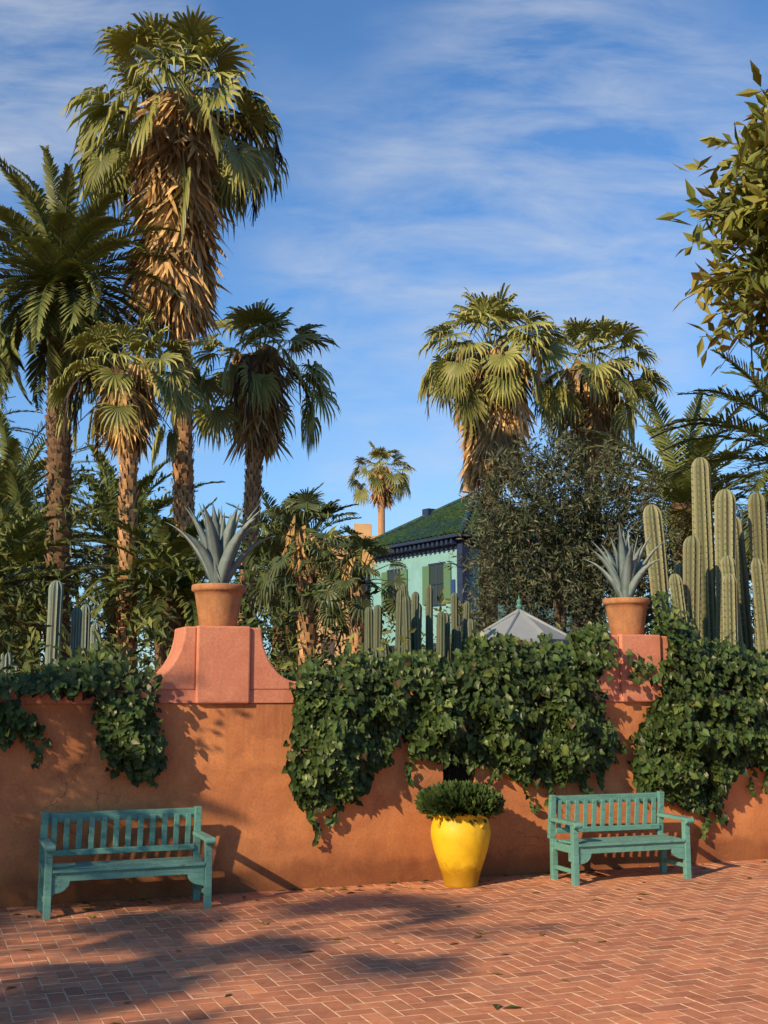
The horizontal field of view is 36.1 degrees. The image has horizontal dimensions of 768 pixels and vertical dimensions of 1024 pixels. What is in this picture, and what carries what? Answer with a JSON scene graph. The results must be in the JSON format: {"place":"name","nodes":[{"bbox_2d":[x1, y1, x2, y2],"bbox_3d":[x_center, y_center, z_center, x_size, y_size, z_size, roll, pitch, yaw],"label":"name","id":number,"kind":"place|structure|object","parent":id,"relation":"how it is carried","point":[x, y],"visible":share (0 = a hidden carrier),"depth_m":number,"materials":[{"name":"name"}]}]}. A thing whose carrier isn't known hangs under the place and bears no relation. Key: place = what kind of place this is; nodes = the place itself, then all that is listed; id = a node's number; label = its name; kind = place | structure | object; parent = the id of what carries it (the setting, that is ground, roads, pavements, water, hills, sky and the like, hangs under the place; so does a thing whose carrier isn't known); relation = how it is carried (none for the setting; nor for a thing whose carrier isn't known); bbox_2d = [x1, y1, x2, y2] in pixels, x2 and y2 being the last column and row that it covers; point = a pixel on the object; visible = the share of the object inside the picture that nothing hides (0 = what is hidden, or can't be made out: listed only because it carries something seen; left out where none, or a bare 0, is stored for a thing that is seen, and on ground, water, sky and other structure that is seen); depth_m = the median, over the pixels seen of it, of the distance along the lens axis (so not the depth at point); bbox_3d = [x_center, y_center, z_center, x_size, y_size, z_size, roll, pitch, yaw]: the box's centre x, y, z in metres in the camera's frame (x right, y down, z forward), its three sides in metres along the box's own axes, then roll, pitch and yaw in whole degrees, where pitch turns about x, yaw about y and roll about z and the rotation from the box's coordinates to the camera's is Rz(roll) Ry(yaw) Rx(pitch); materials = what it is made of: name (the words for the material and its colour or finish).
{"place":"outdoors","nodes":[
{"label":"outdoors","id":0,"kind":"place"},
{"bbox_2d":[138,554,197,645],"bbox_3d":[-4.014,1.584,22.012,1.854,2.455,1.707,0,-9,0],"label":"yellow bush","id":1,"kind":"object","parent":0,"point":[143,571],"visible":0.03,"depth_m":21.79,"materials":[{"name":"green plant"}]},
{"bbox_2d":[315,524,376,666],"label":"building","id":2,"kind":"structure","parent":0,"point":[366,529],"depth_m":89.75,"materials":[{"name":"brown"}]},
{"bbox_2d":[0,859,767,1023],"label":"paving","id":3,"kind":"structure","parent":0,"point":[675,947],"depth_m":8.58,"materials":[{"name":"brick"}]},
{"bbox_2d":[37,806,215,919],"bbox_3d":[-2.284,3.083,10.434,1.468,0.843,0.612,3,-9,-21],"label":"bench","id":4,"kind":"object","parent":3,"relation":"on","point":[57,878],"visible":1,"depth_m":10.48,"materials":[{"name":"paint"}]},
{"bbox_2d":[6,861,765,1023],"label":"fallen leaves","id":5,"kind":"object","parent":3,"relation":"on","point":[496,1006],"visible":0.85,"depth_m":10.61,"materials":[{"name":"brown plant"}]},
{"bbox_2d":[430,813,490,887],"bbox_3d":[0.761,3.336,11.683,0.609,0.720,0.609,3,-9,-21],"label":"plant pot","id":6,"kind":"object","parent":3,"relation":"on","point":[460,843],"visible":0.75,"depth_m":11.47,"materials":[{"name":"ceramic"}]},
{"bbox_2d":[414,778,505,825],"bbox_3d":[0.754,2.908,11.745,0.931,0.476,0.924,3,-9,-21],"label":"shrub","id":7,"kind":"object","parent":6,"relation":"in","point":[453,798],"visible":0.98,"depth_m":11.49,"materials":[{"name":"green plant"}]},
{"bbox_2d":[547,791,693,885],"bbox_3d":[2.428,3.337,12.104,1.388,0.843,0.612,3,-9,-20],"label":"bench","id":8,"kind":"object","parent":3,"relation":"on","point":[577,849],"visible":1,"depth_m":12.13,"materials":[{"name":"paint"}]},
{"bbox_2d":[0,0,767,671],"label":"sky","id":9,"kind":"structure","parent":0,"point":[433,150],"materials":[{"name":"blue"}]},
{"bbox_2d":[363,492,583,657],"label":"villa building","id":10,"kind":"structure","parent":0,"point":[424,544],"depth_m":44.01,"materials":[{"name":"blue"}]},
{"bbox_2d":[656,56,767,397],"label":"overhanging branch","id":11,"kind":"object","parent":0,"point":[742,222],"visible":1,"depth_m":6.80,"materials":[{"name":"green plant"}]},
{"label":"ground","id":12,"kind":"structure","parent":0,"visible":0},
{"bbox_2d":[0,396,45,477],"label":"date palm","id":13,"kind":"object","parent":12,"relation":"on","point":[17,428],"visible":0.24,"depth_m":43.36,"materials":[{"name":"green plant"}]},
{"bbox_2d":[0,580,100,677],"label":"cactus","id":14,"kind":"object","parent":12,"relation":"on","point":[82,635],"visible":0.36,"depth_m":17.57,"materials":[{"name":"green plant"}]},
{"bbox_2d":[0,408,108,643],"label":"date palm","id":15,"kind":"object","parent":12,"relation":"on","point":[11,449],"visible":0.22,"depth_m":35.83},
{"bbox_2d":[0,472,115,673],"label":"date palm","id":16,"kind":"object","parent":12,"relation":"on","point":[20,530],"visible":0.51,"depth_m":21.81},
{"bbox_2d":[0,459,119,673],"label":"date palm","id":17,"kind":"object","parent":12,"relation":"on","point":[16,481],"visible":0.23,"depth_m":26.46,"materials":[{"name":"green plant"}]},
{"bbox_2d":[0,145,187,666],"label":"date palm","id":18,"kind":"object","parent":12,"relation":"on","point":[61,244],"visible":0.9,"depth_m":22.70,"materials":[{"name":"green plant"}]},
{"bbox_2d":[11,442,224,649],"bbox_3d":[-6.824,2.235,30.103,5.671,8.451,5.692,0,-9,0],"label":"date palm","id":19,"kind":"object","parent":12,"relation":"on","point":[141,485],"visible":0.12,"depth_m":29.59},
{"bbox_2d":[46,312,212,669],"bbox_3d":[-4.512,0.671,20.605,2.864,8.682,2.750,0,-9,0],"label":"palm","id":20,"kind":"object","parent":12,"relation":"on","point":[126,413],"visible":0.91,"depth_m":20.67,"materials":[{"name":"green plant"}]},
{"bbox_2d":[59,496,277,671],"bbox_3d":[-3.590,2.294,19.812,3.517,5.229,3.465,-7,-11,39],"label":"date palm","id":21,"kind":"object","parent":12,"relation":"on","point":[180,544],"visible":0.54,"depth_m":19.64,"materials":[{"name":"green plant"}]},
{"bbox_2d":[59,4,289,607],"bbox_3d":[-4.346,-2.488,23.501,4.784,15.812,4.711,0,-9,0],"label":"tall palm","id":22,"kind":"object","parent":12,"relation":"on","point":[187,160],"visible":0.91,"depth_m":23.71,"materials":[{"name":"green plant"}]},
{"bbox_2d":[191,298,341,627],"bbox_3d":[-2.947,0.406,27.202,3.881,11.200,3.905,0,-9,0],"label":"palm","id":23,"kind":"object","parent":12,"relation":"on","point":[253,385],"visible":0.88,"depth_m":27.29,"materials":[{"name":"green plant"}]},
{"bbox_2d":[202,483,371,671],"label":"date palm","id":24,"kind":"object","parent":12,"relation":"on","point":[297,520],"visible":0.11,"depth_m":29.70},
{"bbox_2d":[243,487,364,668],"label":"palm tree","id":25,"kind":"object","parent":12,"relation":"on","point":[309,501],"visible":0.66,"depth_m":18.39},
{"bbox_2d":[299,534,410,656],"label":"palm tree","id":26,"kind":"object","parent":12,"relation":"on","point":[357,585],"visible":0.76,"depth_m":17.38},
{"bbox_2d":[346,442,415,535],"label":"palm","id":27,"kind":"object","parent":12,"relation":"on","point":[380,477],"visible":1,"depth_m":66.61,"materials":[{"name":"green plant"}]},
{"bbox_2d":[0,690,767,907],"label":"garden wall","id":28,"kind":"structure","parent":12,"relation":"on","point":[225,763],"depth_m":11.42,"materials":[{"name":"orange paint"}]},
{"bbox_2d":[143,625,295,703],"bbox_3d":[-1.654,1.517,11.670,1.530,0.749,0.560,3,-9,-21],"label":"pedestal","id":29,"kind":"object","parent":28,"relation":"on","point":[221,664],"depth_m":11.41,"materials":[{"name":"paint"}]},
{"bbox_2d":[191,583,245,625],"bbox_3d":[-1.652,0.940,11.753,0.540,0.418,0.540,0,-9,0],"label":"pot","id":30,"kind":"object","parent":29,"relation":"on","point":[218,604],"visible":0.91,"depth_m":11.56,"materials":[{"name":"ceramic"}]},
{"bbox_2d":[165,502,274,582],"bbox_3d":[-1.634,0.342,11.815,0.957,0.891,1.082,8,-11,-41],"label":"agave","id":31,"kind":"object","parent":30,"relation":"on","point":[216,549],"visible":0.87,"depth_m":11.69,"materials":[{"name":"grey plant"}]},
{"bbox_2d":[0,590,767,846],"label":"ivy creeper","id":32,"kind":"object","parent":28,"relation":"attached to","point":[341,741],"visible":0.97,"depth_m":12.21,"materials":[{"name":"green plant"}]},
{"bbox_2d":[443,752,472,782],"bbox_3d":[0.762,2.736,12.264,0.376,0.496,0.018,3,-9,-21],"label":"grille window","id":33,"kind":"structure","parent":28,"relation":"attached to","point":[457,772],"depth_m":12.27,"materials":[{"name":"grey metal"}]},
{"bbox_2d":[585,634,678,701],"bbox_3d":[2.780,1.782,13.410,1.530,0.749,0.560,3,-9,-21],"label":"pedestal","id":34,"kind":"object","parent":28,"relation":"on","point":[647,646],"depth_m":13.13,"materials":[{"name":"paint"}]},
{"bbox_2d":[602,597,649,634],"bbox_3d":[2.781,1.205,13.494,0.540,0.418,0.540,0,-9,0],"label":"pot","id":35,"kind":"object","parent":34,"relation":"on","point":[626,615],"visible":0.83,"depth_m":13.30,"materials":[{"name":"ceramic"}]},
{"bbox_2d":[583,524,665,596],"bbox_3d":[2.774,0.601,13.570,0.943,0.903,0.850,0,-9,0],"label":"agave","id":36,"kind":"object","parent":35,"relation":"on","point":[626,568],"visible":0.88,"depth_m":13.48,"materials":[{"name":"grey plant"}]},
{"bbox_2d":[0,451,767,684],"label":"shrubs","id":37,"kind":"object","parent":12,"relation":"on","point":[14,634],"visible":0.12,"depth_m":19.07,"materials":[{"name":"green plant"}]},
{"bbox_2d":[364,584,475,669],"bbox_3d":[0.505,2.608,15.857,1.558,3.415,1.414,0,-9,0],"label":"cactus","id":38,"kind":"object","parent":12,"relation":"on","point":[408,615],"visible":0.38,"depth_m":15.82,"materials":[{"name":"green plant"}]},
{"bbox_2d":[416,283,574,630],"bbox_3d":[3.294,0.119,34.455,4.740,13.952,4.629,0,-9,0],"label":"palm","id":39,"kind":"object","parent":12,"relation":"on","point":[487,388],"visible":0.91,"depth_m":34.11,"materials":[{"name":"green plant"}]},
{"bbox_2d":[476,596,569,662],"bbox_3d":[2.006,2.860,17.266,1.571,3.340,1.571,0,-9,0],"label":"parasol","id":40,"kind":"object","parent":12,"relation":"on","point":[520,624],"visible":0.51,"depth_m":17.07,"materials":[{"name":"grey fabric"}]},
{"bbox_2d":[439,413,691,654],"bbox_3d":[3.377,1.727,20.991,4.846,6.783,3.637,0,-9,0],"label":"olive tree","id":41,"kind":"object","parent":12,"relation":"on","point":[559,589],"visible":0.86,"depth_m":20.59,"materials":[{"name":"green plant"}]},
{"bbox_2d":[528,315,673,626],"bbox_3d":[6.825,0.560,37.507,4.531,13.996,4.719,7,-11,-37],"label":"palm","id":42,"kind":"object","parent":12,"relation":"on","point":[595,402],"visible":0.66,"depth_m":37.26,"materials":[{"name":"leaf"},{"name":"bark"}]},
{"bbox_2d":[551,375,767,613],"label":"date palm","id":43,"kind":"object","parent":12,"relation":"on","point":[679,497],"visible":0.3,"depth_m":27.85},
{"bbox_2d":[643,457,767,661],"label":"cactus","id":44,"kind":"object","parent":12,"relation":"on","point":[721,611],"visible":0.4,"depth_m":15.82,"materials":[{"name":"green plant"}]},
{"bbox_2d":[646,329,767,608],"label":"date palm","id":45,"kind":"object","parent":12,"relation":"on","point":[744,427],"visible":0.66,"depth_m":21.39,"materials":[{"name":"green plant"}]}
]}

